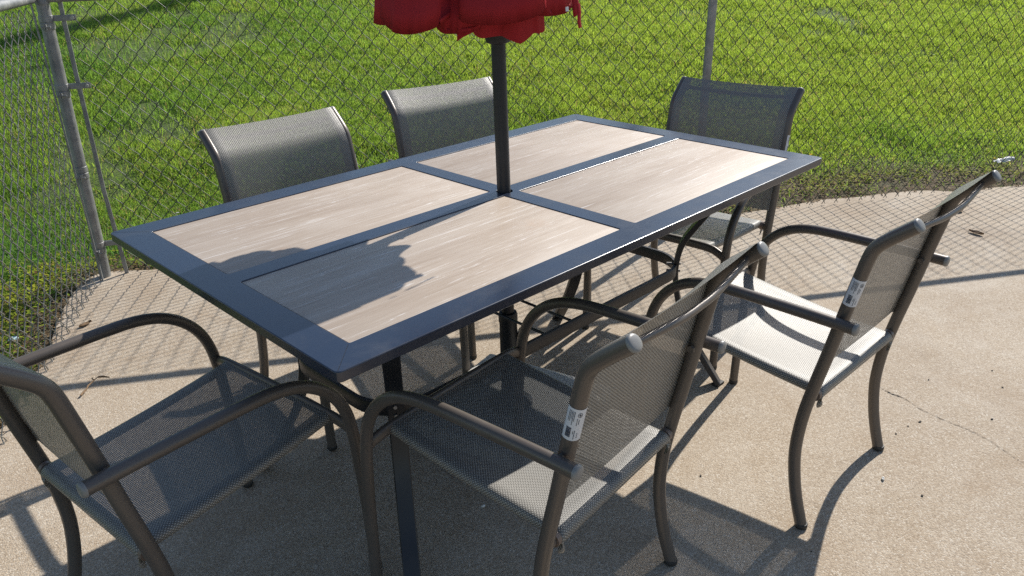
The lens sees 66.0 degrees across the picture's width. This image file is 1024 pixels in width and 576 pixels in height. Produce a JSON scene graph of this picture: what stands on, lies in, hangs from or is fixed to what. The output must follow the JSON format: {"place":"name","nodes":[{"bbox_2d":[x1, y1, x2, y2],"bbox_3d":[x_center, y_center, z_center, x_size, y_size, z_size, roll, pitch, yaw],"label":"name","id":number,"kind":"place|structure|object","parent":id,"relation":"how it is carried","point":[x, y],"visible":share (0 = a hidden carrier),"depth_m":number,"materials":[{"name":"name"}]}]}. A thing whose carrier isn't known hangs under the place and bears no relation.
{"place":"outdoors","nodes":[
{"label":"outdoors","id":0,"kind":"place"},
{"bbox_2d":[0,0,1023,425],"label":"ground","id":1,"kind":"structure","parent":0,"point":[892,178],"depth_m":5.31,"materials":[{"name":"plant"}]},
{"bbox_2d":[0,185,1023,575],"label":"concrete slab","id":2,"kind":"structure","parent":1,"relation":"on","point":[954,457],"depth_m":2.31,"materials":[{"name":"beige concrete"}]},
{"bbox_2d":[0,0,103,443],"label":"chain link fence","id":3,"kind":"object","parent":2,"relation":"on","point":[5,5],"visible":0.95,"depth_m":2.96,"materials":[{"name":"metal"}]},
{"bbox_2d":[78,320,91,326],"bbox_3d":[-1.711,0.143,3.161,0.026,0.011,0.056,11,27,25],"label":"dead leaf","id":4,"kind":"object","parent":2,"relation":"on","point":[85,323],"visible":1,"depth_m":3.16,"materials":[{"name":"brown plant"}]},
{"bbox_2d":[80,376,109,395],"bbox_3d":[-1.452,0.333,2.719,0.062,0.018,0.124,2,25,7],"label":"twig","id":5,"kind":"object","parent":2,"relation":"on","point":[83,392],"visible":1,"depth_m":2.73,"materials":[{"name":"brown wood"}]},
{"bbox_2d":[0,313,382,575],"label":"patio chair","id":6,"kind":"object","parent":2,"relation":"on","point":[128,526],"visible":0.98,"depth_m":1.64,"materials":[{"name":"grey metal"}]},
{"bbox_2d":[197,106,469,450],"bbox_3d":[-0.572,-0.080,2.566,0.556,0.863,0.664,-22,32,-38],"label":"patio chair","id":7,"kind":"object","parent":2,"relation":"on","point":[217,149],"visible":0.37,"depth_m":2.58,"materials":[{"name":"grey fabric"}]},
{"bbox_2d":[111,114,821,575],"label":"patio table","id":8,"kind":"object","parent":2,"relation":"on","point":[335,280],"visible":0.91,"depth_m":1.92,"materials":[{"name":"grey paint"}]},
{"bbox_2d":[381,76,590,359],"bbox_3d":[-0.106,-0.310,3.045,0.556,0.863,0.664,-16,28,-30],"label":"patio chair","id":9,"kind":"object","parent":2,"relation":"on","point":[396,103],"visible":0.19,"depth_m":3.07,"materials":[{"name":"grey fabric"}]},
{"bbox_2d":[413,309,610,478],"bbox_3d":[-0.001,0.239,2.417,0.470,0.379,0.470,13,28,29],"label":"umbrella base","id":10,"kind":"object","parent":2,"relation":"on","point":[508,334],"visible":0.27,"depth_m":2.36,"materials":[{"name":"metal"}]},
{"bbox_2d":[373,0,581,313],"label":"patio umbrella","id":11,"kind":"object","parent":10,"relation":"in","point":[497,25],"visible":1,"depth_m":1.82,"materials":[{"name":"red fabric"}]},
{"bbox_2d":[35,0,1023,277],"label":"chain link fence","id":12,"kind":"object","parent":2,"relation":"on","point":[47,20],"visible":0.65,"depth_m":3.59,"materials":[{"name":"metal"}]},
{"bbox_2d":[360,241,768,575],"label":"patio chair","id":13,"kind":"object","parent":2,"relation":"on","point":[588,414],"visible":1,"depth_m":1.60,"materials":[{"name":"grey metal"}]},
{"bbox_2d":[582,76,804,369],"bbox_3d":[0.678,-0.283,2.942,0.556,0.863,0.664,17,30,35],"label":"patio chair","id":14,"kind":"object","parent":2,"relation":"on","point":[788,102],"visible":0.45,"depth_m":2.93,"materials":[{"name":"grey fabric"}]},
{"bbox_2d":[631,170,1001,529],"bbox_3d":[0.767,0.096,2.103,0.556,0.863,0.664,-23,32,-39],"label":"patio chair","id":15,"kind":"object","parent":2,"relation":"on","point":[815,384],"visible":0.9,"depth_m":2.00,"materials":[{"name":"grey fabric"}]},
{"bbox_2d":[969,229,983,234],"bbox_3d":[2.266,-0.273,3.846,0.034,0.014,0.072,-16,28,-29],"label":"dead leaf","id":16,"kind":"object","parent":2,"relation":"on","point":[977,232],"visible":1,"depth_m":3.85,"materials":[{"name":"brown plant"}]},
{"bbox_2d":[0,0,1023,417],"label":"weeds","id":17,"kind":"object","parent":1,"relation":"on","point":[42,274],"visible":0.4,"depth_m":4.63,"materials":[{"name":"green plant"}]},
{"bbox_2d":[0,153,1023,432],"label":"leaf litter","id":18,"kind":"object","parent":1,"relation":"on","point":[60,317],"visible":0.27,"depth_m":4.20,"materials":[{"name":"brown plant"}]},
{"bbox_2d":[992,157,1014,162],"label":"litter","id":19,"kind":"object","parent":1,"relation":"on","point":[998,160],"visible":0.83,"depth_m":4.91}
]}

